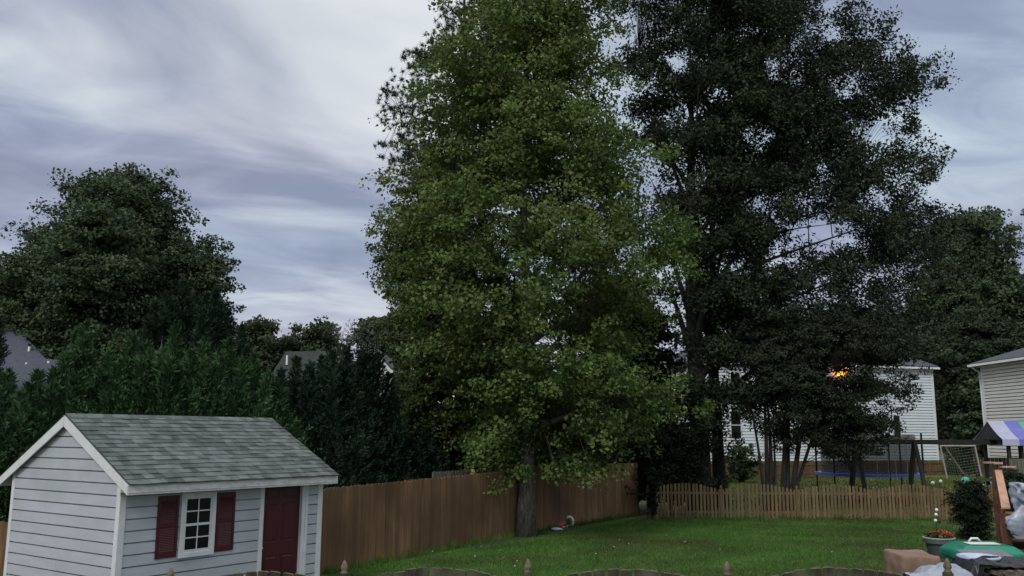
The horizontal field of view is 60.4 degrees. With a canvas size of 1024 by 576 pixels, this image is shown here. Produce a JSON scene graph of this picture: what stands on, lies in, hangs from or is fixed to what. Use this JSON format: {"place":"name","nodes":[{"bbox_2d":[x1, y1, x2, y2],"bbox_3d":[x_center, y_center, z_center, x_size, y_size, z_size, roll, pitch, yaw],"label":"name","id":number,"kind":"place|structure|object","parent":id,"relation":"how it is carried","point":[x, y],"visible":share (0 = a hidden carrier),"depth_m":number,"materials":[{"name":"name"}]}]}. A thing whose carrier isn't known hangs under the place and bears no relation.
{"place":"outdoors","nodes":[
{"label":"outdoors","id":0,"kind":"place"},
{"bbox_2d":[273,351,332,381],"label":"distant house","id":1,"kind":"structure","parent":0,"point":[285,362],"depth_m":91.10,"materials":[{"name":"beige"}]},
{"bbox_2d":[0,0,1023,402],"label":"sky","id":2,"kind":"structure","parent":0,"point":[261,109],"materials":[{"name":"grey"}]},
{"bbox_2d":[320,518,996,575],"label":"lawn","id":3,"kind":"structure","parent":0,"point":[589,526],"depth_m":22.82,"materials":[{"name":"plant"}]},
{"bbox_2d":[0,413,338,575],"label":"garden shed","id":4,"kind":"structure","parent":3,"relation":"on","point":[120,495],"depth_m":13.63,"materials":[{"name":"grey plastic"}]},
{"bbox_2d":[177,491,216,558],"bbox_3d":[-4.794,3.597,13.415,0.045,0.953,0.619,-6,-11,34],"label":"window","id":5,"kind":"structure","parent":4,"relation":"in","point":[197,521],"depth_m":13.40,"materials":[{"name":"white paint"}]},
{"bbox_2d":[261,486,299,575],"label":"door","id":6,"kind":"structure","parent":4,"relation":"in","point":[281,504],"depth_m":14.79,"materials":[{"name":"red paint"}]},
{"bbox_2d":[320,471,518,573],"bbox_3d":[-2.127,5.719,22.314,0.154,1.926,10.691,-5,-11,29],"label":"privacy fence","id":7,"kind":"object","parent":3,"relation":"on","point":[371,522],"visible":0.66,"depth_m":21.58,"materials":[{"name":"brown wood"}]},
{"bbox_2d":[358,0,721,536],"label":"maple tree","id":8,"kind":"object","parent":3,"relation":"on","point":[518,153],"visible":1,"depth_m":25.94,"materials":[{"name":"green plant"}]},
{"bbox_2d":[534,463,638,529],"bbox_3d":[2.568,6.969,29.980,0.154,2.026,7.698,-6,-11,33],"label":"privacy fence","id":9,"kind":"object","parent":3,"relation":"on","point":[554,503],"visible":0.53,"depth_m":29.55,"materials":[{"name":"brown wood"}]},
{"bbox_2d":[167,558,1019,575],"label":"picket fence","id":10,"kind":"object","parent":3,"relation":"on","point":[827,571],"visible":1,"depth_m":10.95,"materials":[{"name":"brown wood"}]},
{"bbox_2d":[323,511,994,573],"bbox_3d":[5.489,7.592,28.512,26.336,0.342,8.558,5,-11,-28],"label":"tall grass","id":11,"kind":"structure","parent":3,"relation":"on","point":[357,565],"depth_m":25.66,"materials":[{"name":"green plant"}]},
{"bbox_2d":[884,549,940,574],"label":"table cover","id":12,"kind":"object","parent":3,"relation":"on","point":[900,562],"visible":0.88,"depth_m":13.28,"materials":[{"name":"beige fabric"}]},
{"bbox_2d":[922,530,955,557],"bbox_3d":[10.572,6.327,21.771,0.763,0.674,0.759,0,-9,0],"label":"flower planter","id":13,"kind":"object","parent":3,"relation":"on","point":[936,541],"visible":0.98,"depth_m":21.60,"materials":[{"name":"grey ceramic"}]},
{"bbox_2d":[940,478,995,540],"bbox_3d":[13.387,6.496,25.709,1.520,1.896,1.496,5,-11,-27],"label":"bush","id":14,"kind":"object","parent":3,"relation":"on","point":[970,510],"visible":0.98,"depth_m":25.51,"materials":[{"name":"green plant"}]},
{"bbox_2d":[939,537,1023,560],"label":"sandbox","id":15,"kind":"object","parent":3,"relation":"on","point":[948,549],"visible":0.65,"depth_m":14.27,"materials":[{"name":"green plastic"}]},
{"bbox_2d":[950,549,1013,575],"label":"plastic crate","id":16,"kind":"object","parent":3,"relation":"on","point":[994,552],"visible":0.32,"depth_m":13.42,"materials":[{"name":"grey plastic"}]},
{"bbox_2d":[983,462,1023,551],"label":"deck steps","id":17,"kind":"structure","parent":3,"relation":"on","point":[1001,505],"depth_m":16.33,"materials":[{"name":"brown wood"}]},
{"bbox_2d":[983,567,1023,575],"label":"firewood pile","id":18,"kind":"object","parent":3,"relation":"on","point":[1001,571],"visible":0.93,"depth_m":12.04,"materials":[{"name":"brown wood"}]},
{"bbox_2d":[952,555,1023,575],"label":"tarp","id":19,"kind":"object","parent":18,"relation":"on","point":[971,565],"visible":0.84,"depth_m":12.21,"materials":[{"name":"black plastic"}]},
{"bbox_2d":[956,553,1001,565],"bbox_3d":[6.677,3.894,12.587,0.574,0.135,0.612,0,-9,0],"label":"plastic tub","id":20,"kind":"object","parent":19,"relation":"on","point":[967,556],"visible":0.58,"depth_m":12.69,"materials":[{"name":"white plastic"}]},
{"bbox_2d":[990,468,1023,511],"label":"bush","id":21,"kind":"object","parent":3,"relation":"on","point":[1011,475],"visible":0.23,"depth_m":20.37,"materials":[{"name":"green plant"}]},
{"bbox_2d":[660,349,939,472],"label":"white house","id":22,"kind":"structure","parent":0,"point":[920,418],"depth_m":74.51,"materials":[{"name":"white plastic"}]},
{"bbox_2d":[729,410,741,439],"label":"window","id":23,"kind":"structure","parent":22,"relation":"in","point":[735,427],"depth_m":70.45,"materials":[{"name":"glass"}]},
{"bbox_2d":[624,468,995,526],"bbox_3d":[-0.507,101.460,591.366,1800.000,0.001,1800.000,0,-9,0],"label":"ground","id":24,"kind":"structure","parent":0,"point":[643,507],"depth_m":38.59,"materials":[{"name":"green plant"}]},
{"bbox_2d":[0,521,7,575],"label":"side fence","id":25,"kind":"object","parent":24,"relation":"on","point":[3,529],"visible":0.01,"depth_m":17.41,"materials":[{"name":"brown wood"}]},
{"bbox_2d":[0,316,11,392],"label":"cypress tree","id":26,"kind":"object","parent":24,"relation":"on","point":[3,349],"visible":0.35,"depth_m":35.91,"materials":[{"name":"green plant"}]},
{"bbox_2d":[0,366,19,418],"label":"cypress tree","id":27,"kind":"object","parent":24,"relation":"on","point":[9,385],"visible":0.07,"depth_m":21.81,"materials":[{"name":"green plant"}]},
{"bbox_2d":[0,386,33,522],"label":"cypress tree","id":28,"kind":"object","parent":24,"relation":"on","point":[20,413],"visible":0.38,"depth_m":20.48,"materials":[{"name":"green plant"}]},
{"bbox_2d":[0,379,51,554],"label":"cypress tree","id":29,"kind":"object","parent":24,"relation":"on","point":[36,424],"visible":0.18,"depth_m":20.87,"materials":[{"name":"green plant"}]},
{"bbox_2d":[0,234,57,354],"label":"tree","id":30,"kind":"object","parent":24,"relation":"on","point":[12,298],"visible":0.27,"depth_m":44.87,"materials":[{"name":"green plant"}]},
{"bbox_2d":[0,328,60,395],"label":"grey roof house","id":31,"kind":"structure","parent":24,"relation":"on","point":[23,359],"depth_m":40.30,"materials":[{"name":"beige"}]},
{"bbox_2d":[27,367,47,400],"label":"cypress tree","id":32,"kind":"object","parent":24,"relation":"on","point":[37,374],"visible":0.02,"depth_m":22.37,"materials":[{"name":"green plant"}]},
{"bbox_2d":[1,377,85,531],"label":"cypress tree","id":33,"kind":"object","parent":24,"relation":"on","point":[40,399],"visible":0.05,"depth_m":21.66,"materials":[{"name":"green plant"}]},
{"bbox_2d":[3,368,102,512],"bbox_3d":[-10.996,4.339,21.859,3.931,4.750,4.222,0,-9,0],"label":"cypress tree","id":34,"kind":"object","parent":24,"relation":"on","point":[76,388],"visible":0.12,"depth_m":21.83,"materials":[{"name":"green plant"}]},
{"bbox_2d":[41,349,75,399],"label":"cypress tree","id":35,"kind":"object","parent":24,"relation":"on","point":[57,373],"visible":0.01,"depth_m":22.83,"materials":[{"name":"green plant"}]},
{"bbox_2d":[7,215,119,352],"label":"tree","id":36,"kind":"object","parent":24,"relation":"on","point":[39,233],"visible":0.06,"depth_m":46.79,"materials":[{"name":"green plant"}]},
{"bbox_2d":[61,319,99,398],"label":"cypress tree","id":37,"kind":"object","parent":24,"relation":"on","point":[84,356],"visible":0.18,"depth_m":23.46,"materials":[{"name":"green plant"}]},
{"bbox_2d":[0,194,165,363],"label":"tree","id":38,"kind":"object","parent":24,"relation":"on","point":[81,282],"visible":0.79,"depth_m":43.43,"materials":[{"name":"green plant"}]},
{"bbox_2d":[89,347,117,404],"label":"cypress tree","id":39,"kind":"object","parent":24,"relation":"on","point":[108,356],"visible":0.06,"depth_m":23.09,"materials":[{"name":"green plant"}]},
{"bbox_2d":[0,162,216,325],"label":"tree","id":40,"kind":"object","parent":24,"relation":"on","point":[137,191],"visible":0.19,"depth_m":49.88,"materials":[{"name":"green plant"}]},
{"bbox_2d":[86,357,150,414],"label":"cypress tree","id":41,"kind":"object","parent":24,"relation":"on","point":[97,387],"visible":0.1,"depth_m":22.61,"materials":[{"name":"green plant"}]},
{"bbox_2d":[105,352,164,414],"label":"cypress tree","id":42,"kind":"object","parent":24,"relation":"on","point":[140,365],"visible":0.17,"depth_m":22.82,"materials":[{"name":"green plant"}]},
{"bbox_2d":[115,328,155,384],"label":"cypress tree","id":43,"kind":"object","parent":24,"relation":"on","point":[129,347],"visible":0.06,"depth_m":23.99,"materials":[{"name":"green plant"}]},
{"bbox_2d":[134,299,168,360],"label":"cypress tree","id":44,"kind":"object","parent":24,"relation":"on","point":[150,329],"visible":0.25,"depth_m":34.05,"materials":[{"name":"green plant"}]},
{"bbox_2d":[144,346,159,381],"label":"cypress tree","id":45,"kind":"object","parent":24,"relation":"on","point":[150,352],"visible":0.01,"depth_m":23.55,"materials":[{"name":"green plant"}]},
{"bbox_2d":[119,345,199,415],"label":"cypress tree","id":46,"kind":"object","parent":24,"relation":"on","point":[156,370],"visible":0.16,"depth_m":22.87,"materials":[{"name":"green plant"}]},
{"bbox_2d":[101,264,238,340],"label":"tree","id":47,"kind":"object","parent":24,"relation":"on","point":[166,286],"visible":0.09,"depth_m":46.38,"materials":[{"name":"green plant"}]},
{"bbox_2d":[158,322,186,366],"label":"cypress tree","id":48,"kind":"object","parent":24,"relation":"on","point":[174,338],"visible":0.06,"depth_m":24.42,"materials":[{"name":"green plant"}]},
{"bbox_2d":[155,278,210,355],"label":"cypress tree","id":49,"kind":"object","parent":24,"relation":"on","point":[183,312],"visible":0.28,"depth_m":34.94,"materials":[{"name":"green plant"}]},
{"bbox_2d":[148,347,221,415],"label":"cypress tree","id":50,"kind":"object","parent":24,"relation":"on","point":[194,384],"visible":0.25,"depth_m":23.06,"materials":[{"name":"green plant"}]},
{"bbox_2d":[135,230,246,326],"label":"tree","id":51,"kind":"object","parent":24,"relation":"on","point":[206,269],"visible":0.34,"depth_m":49.07,"materials":[{"name":"green plant"}]},
{"bbox_2d":[192,336,215,377],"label":"cypress tree","id":52,"kind":"object","parent":24,"relation":"on","point":[204,342],"visible":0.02,"depth_m":24.39,"materials":[{"name":"green plant"}]},
{"bbox_2d":[187,285,235,362],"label":"cypress tree","id":53,"kind":"object","parent":24,"relation":"on","point":[213,325],"visible":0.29,"depth_m":33.97,"materials":[{"name":"green plant"}]},
{"bbox_2d":[192,350,252,416],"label":"cypress tree","id":54,"kind":"object","parent":24,"relation":"on","point":[219,388],"visible":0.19,"depth_m":23.54,"materials":[{"name":"green plant"}]},
{"bbox_2d":[216,335,240,385],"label":"cypress tree","id":55,"kind":"object","parent":24,"relation":"on","point":[229,349],"visible":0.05,"depth_m":24.89,"materials":[{"name":"green plant"}]},
{"bbox_2d":[220,323,251,372],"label":"cypress tree","id":56,"kind":"object","parent":24,"relation":"on","point":[244,349],"visible":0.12,"depth_m":32.95,"materials":[{"name":"green plant"}]},
{"bbox_2d":[246,349,263,389],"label":"cypress tree","id":57,"kind":"object","parent":24,"relation":"on","point":[255,362],"visible":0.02,"depth_m":24.92,"materials":[{"name":"green plant"}]},
{"bbox_2d":[217,354,294,433],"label":"cypress tree","id":58,"kind":"object","parent":24,"relation":"on","point":[244,405],"visible":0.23,"depth_m":23.89,"materials":[{"name":"green plant"}]},
{"bbox_2d":[232,314,296,375],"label":"tree","id":59,"kind":"object","parent":24,"relation":"on","point":[265,342],"visible":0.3,"depth_m":103.65,"materials":[{"name":"green plant"}]},
{"bbox_2d":[249,368,332,488],"bbox_3d":[-6.686,4.694,24.210,4.078,5.094,4.561,0,-9,0],"label":"cypress tree","id":60,"kind":"object","parent":24,"relation":"on","point":[280,410],"visible":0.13,"depth_m":24.37,"materials":[{"name":"green plant"}]},
{"bbox_2d":[287,354,307,408],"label":"cypress tree","id":61,"kind":"object","parent":24,"relation":"on","point":[295,381],"visible":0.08,"depth_m":26.23,"materials":[{"name":"green plant"}]},
{"bbox_2d":[274,366,325,487],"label":"cypress tree","id":62,"kind":"object","parent":24,"relation":"on","point":[281,373],"visible":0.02,"depth_m":25.31,"materials":[{"name":"green plant"}]},
{"bbox_2d":[291,405,332,488],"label":"cypress tree","id":63,"kind":"object","parent":24,"relation":"on","point":[298,412],"visible":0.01,"depth_m":25.10,"materials":[{"name":"green plant"}]},
{"bbox_2d":[280,315,356,364],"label":"tree","id":64,"kind":"object","parent":24,"relation":"on","point":[321,335],"visible":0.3,"depth_m":106.81,"materials":[{"name":"green plant"}]},
{"bbox_2d":[290,358,351,486],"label":"cypress tree","id":65,"kind":"object","parent":24,"relation":"on","point":[308,397],"visible":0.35,"depth_m":25.52,"materials":[{"name":"green plant"}]},
{"bbox_2d":[313,354,349,485],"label":"cypress tree","id":66,"kind":"object","parent":24,"relation":"on","point":[320,365],"visible":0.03,"depth_m":26.89,"materials":[{"name":"green plant"}]},
{"bbox_2d":[309,348,376,487],"bbox_3d":[-5.535,4.580,25.976,3.631,5.751,3.572,-8,-13,42],"label":"cypress tree","id":67,"kind":"object","parent":24,"relation":"on","point":[332,393],"visible":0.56,"depth_m":25.59,"materials":[{"name":"green plant"}]},
{"bbox_2d":[330,342,389,484],"bbox_3d":[-5.112,4.607,26.704,3.262,6.028,3.285,-7,-12,36],"label":"cypress tree","id":68,"kind":"object","parent":24,"relation":"on","point":[350,384],"visible":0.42,"depth_m":26.49,"materials":[{"name":"green plant"}]},
{"bbox_2d":[332,318,376,358],"bbox_3d":[-4.792,1.544,27.093,1.551,1.263,0.365,0,-9,0],"label":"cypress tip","id":69,"kind":"object","parent":68,"relation":"on","point":[353,337],"visible":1,"depth_m":27.11,"materials":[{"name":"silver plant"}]},
{"bbox_2d":[352,327,395,483],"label":"cypress tree","id":70,"kind":"object","parent":24,"relation":"on","point":[370,373],"visible":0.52,"depth_m":27.11,"materials":[{"name":"green plant"}]},
{"bbox_2d":[348,314,412,371],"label":"tree","id":71,"kind":"object","parent":24,"relation":"on","point":[362,324],"visible":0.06,"depth_m":98.98,"materials":[{"name":"green plant"}]},
{"bbox_2d":[373,347,402,396],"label":"gabled house","id":72,"kind":"structure","parent":24,"relation":"on","point":[387,364],"depth_m":65.96,"materials":[{"name":"beige"}]},
{"bbox_2d":[368,369,424,482],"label":"cypress tree","id":73,"kind":"object","parent":24,"relation":"on","point":[395,434],"visible":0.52,"depth_m":27.37,"materials":[{"name":"green plant"}]},
{"bbox_2d":[368,302,435,426],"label":"tree","id":74,"kind":"object","parent":24,"relation":"on","point":[387,347],"visible":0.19,"depth_m":94.17,"materials":[{"name":"green plant"}]},
{"bbox_2d":[389,390,457,480],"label":"cypress tree","id":75,"kind":"object","parent":24,"relation":"on","point":[427,458],"visible":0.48,"depth_m":28.14,"materials":[{"name":"green plant"}]},
{"bbox_2d":[362,145,500,471],"bbox_3d":[-2.610,1.306,29.665,4.880,13.056,4.059,7,-11,-34],"label":"tree","id":76,"kind":"object","parent":24,"relation":"on","point":[440,394],"visible":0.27,"depth_m":29.03,"materials":[{"name":"green plant"}]},
{"bbox_2d":[373,0,510,445],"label":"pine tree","id":77,"kind":"object","parent":24,"relation":"on","point":[407,158],"visible":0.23,"depth_m":34.22,"materials":[{"name":"green plant"}]},
{"bbox_2d":[422,437,497,478],"bbox_3d":[-1.514,6.437,30.094,3.851,3.098,3.433,7,-12,-36],"label":"shrub","id":78,"kind":"object","parent":24,"relation":"on","point":[454,455],"visible":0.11,"depth_m":29.29,"materials":[{"name":"green plant"}]},
{"bbox_2d":[432,468,517,477],"bbox_3d":[-0.856,6.788,28.575,0.154,1.886,4.774,-8,-13,42],"label":"old fence","id":79,"kind":"object","parent":24,"relation":"on","point":[440,474],"visible":0.18,"depth_m":27.52,"materials":[{"name":"wood"}]},
{"bbox_2d":[441,307,565,438],"bbox_3d":[-0.495,4.984,36.948,6.065,8.219,4.764,0,-9,0],"label":"tree","id":80,"kind":"object","parent":24,"relation":"on","point":[498,397],"visible":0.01,"depth_m":36.28,"materials":[{"name":"green plant"}]},
{"bbox_2d":[538,429,606,464],"bbox_3d":[1.696,6.647,32.247,4.537,3.413,3.618,5,-11,-27],"label":"shrub","id":81,"kind":"object","parent":24,"relation":"on","point":[568,460],"visible":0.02,"depth_m":31.59,"materials":[{"name":"green plant"}]},
{"bbox_2d":[582,433,640,494],"bbox_3d":[3.086,6.912,33.424,3.672,3.296,4.043,-6,-11,34],"label":"shrub","id":82,"kind":"object","parent":24,"relation":"on","point":[610,460],"visible":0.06,"depth_m":33.03,"materials":[{"name":"green plant"}]},
{"bbox_2d":[545,269,688,442],"bbox_3d":[4.038,4.149,38.041,7.685,10.267,5.122,0,-9,0],"label":"tree","id":83,"kind":"object","parent":24,"relation":"on","point":[664,335],"visible":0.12,"depth_m":37.37,"materials":[{"name":"green plant"}]},
{"bbox_2d":[612,425,686,512],"bbox_3d":[5.141,6.921,34.214,3.784,3.553,3.438,0,-9,0],"label":"shrub","id":84,"kind":"object","parent":24,"relation":"on","point":[642,496],"visible":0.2,"depth_m":33.61,"materials":[{"name":"green plant"}]},
{"bbox_2d":[631,416,728,514],"bbox_3d":[6.016,6.730,33.513,4.088,3.708,3.213,-8,-13,41],"label":"shrub","id":85,"kind":"object","parent":24,"relation":"on","point":[678,460],"visible":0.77,"depth_m":33.01,"materials":[{"name":"green plant"}]},
{"bbox_2d":[587,0,824,510],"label":"oak tree","id":86,"kind":"object","parent":24,"relation":"on","point":[753,99],"visible":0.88,"depth_m":36.04,"materials":[{"name":"green plant"}]},
{"bbox_2d":[724,443,764,481],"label":"shrub","id":87,"kind":"object","parent":24,"relation":"on","point":[748,472],"visible":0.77,"depth_m":55.52,"materials":[{"name":"green plant"}]},
{"bbox_2d":[644,0,1000,507],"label":"oak tree","id":88,"kind":"object","parent":24,"relation":"on","point":[852,177],"visible":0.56,"depth_m":37.44,"materials":[{"name":"green plant"}]},
{"bbox_2d":[718,306,934,510],"bbox_3d":[12.469,4.667,34.575,7.898,8.225,5.747,4,-10,-21],"label":"myrtle tree","id":89,"kind":"object","parent":24,"relation":"on","point":[789,378],"visible":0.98,"depth_m":34.12,"materials":[{"name":"green plant"}]},
{"bbox_2d":[646,483,1009,519],"bbox_3d":[14.250,7.640,31.389,18.905,1.280,0.107,0,-9,0],"label":"picket fence","id":90,"kind":"object","parent":24,"relation":"on","point":[796,493],"visible":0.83,"depth_m":31.38,"materials":[{"name":"brown wood"}]},
{"bbox_2d":[644,475,659,518],"bbox_3d":[4.961,7.439,31.231,0.582,1.547,0.556,-3,-10,17],"label":"ivy","id":91,"kind":"object","parent":90,"relation":"attached to","point":[652,497],"visible":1,"depth_m":31.17,"materials":[{"name":"plant"}]},
{"bbox_2d":[711,459,983,478],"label":"rail fence","id":92,"kind":"object","parent":24,"relation":"on","point":[929,465],"visible":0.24,"depth_m":62.86,"materials":[{"name":"brown wood"}]},
{"bbox_2d":[815,433,924,503],"bbox_3d":[16.685,8.361,41.200,4.790,3.105,4.790,0,-9,0],"label":"trampoline","id":93,"kind":"object","parent":24,"relation":"on","point":[870,465],"visible":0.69,"depth_m":39.38,"materials":[{"name":"black"}]},
{"bbox_2d":[886,302,945,422],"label":"tree","id":94,"kind":"object","parent":24,"relation":"on","point":[924,353],"visible":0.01,"depth_m":91.04,"materials":[{"name":"green plant"}]},
{"bbox_2d":[848,439,996,509],"bbox_3d":[17.307,7.762,36.738,6.046,2.826,2.320,0,-9,0],"label":"swing set","id":95,"kind":"object","parent":24,"relation":"on","point":[915,455],"visible":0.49,"depth_m":36.89,"materials":[{"name":"wood"}]},
{"bbox_2d":[891,205,1023,421],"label":"tree","id":96,"kind":"object","parent":24,"relation":"on","point":[988,225],"visible":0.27,"depth_m":87.26,"materials":[{"name":"green plant"}]},
{"bbox_2d":[935,377,980,465],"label":"pale house","id":97,"kind":"structure","parent":24,"relation":"on","point":[940,457],"depth_m":86.84,"materials":[{"name":"white"}]},
{"bbox_2d":[943,421,975,476],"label":"arborvitae","id":98,"kind":"object","parent":24,"relation":"on","point":[957,436],"visible":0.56,"depth_m":66.48,"materials":[{"name":"green plant"}]},
{"bbox_2d":[940,445,981,479],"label":"goal","id":99,"kind":"object","parent":24,"relation":"on","point":[961,446],"visible":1,"depth_m":56.10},
{"bbox_2d":[908,305,1023,459],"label":"tree","id":100,"kind":"object","parent":24,"relation":"on","point":[971,337],"visible":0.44,"depth_m":78.21,"materials":[{"name":"green plant"}]},
{"bbox_2d":[951,376,983,477],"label":"tree","id":101,"kind":"object","parent":24,"relation":"on","point":[971,397],"visible":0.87,"depth_m":65.14,"materials":[{"name":"green plant"}]},
{"bbox_2d":[937,237,1023,351],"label":"tree","id":102,"kind":"object","parent":24,"relation":"on","point":[1005,282],"visible":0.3,"depth_m":83.72,"materials":[{"name":"green plant"}]},
{"bbox_2d":[967,348,1023,482],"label":"beige house","id":103,"kind":"structure","parent":24,"relation":"on","point":[1001,378],"depth_m":55.57,"materials":[{"name":"beige plastic"}]},
{"bbox_2d":[973,421,1023,487],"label":"play tower","id":104,"kind":"structure","parent":24,"relation":"on","point":[1008,434],"depth_m":36.71,"materials":[{"name":"multicoloured fabric"}]},
{"bbox_3d":[5.860,4.588,12.090,0.710,0.878,0.450,0,-9,0],"label":"workbench","id":105,"kind":"object","parent":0,"visible":0},
{"bbox_2d":[902,562,972,575],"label":"plastic sheet","id":106,"kind":"object","parent":105,"relation":"on","point":[937,569],"visible":0.86,"depth_m":12.04,"materials":[{"name":"white plastic"}]},
{"bbox_3d":[8.881,4.568,14.656,0.500,1.790,0.500,0,-9,0],"label":"kettle grill","id":107,"kind":"object","parent":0,"visible":0},
{"bbox_2d":[1005,482,1023,538],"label":"plastic cover","id":108,"kind":"object","parent":107,"relation":"on","point":[1014,521],"visible":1,"depth_m":14.78,"materials":[{"name":"white plastic"}]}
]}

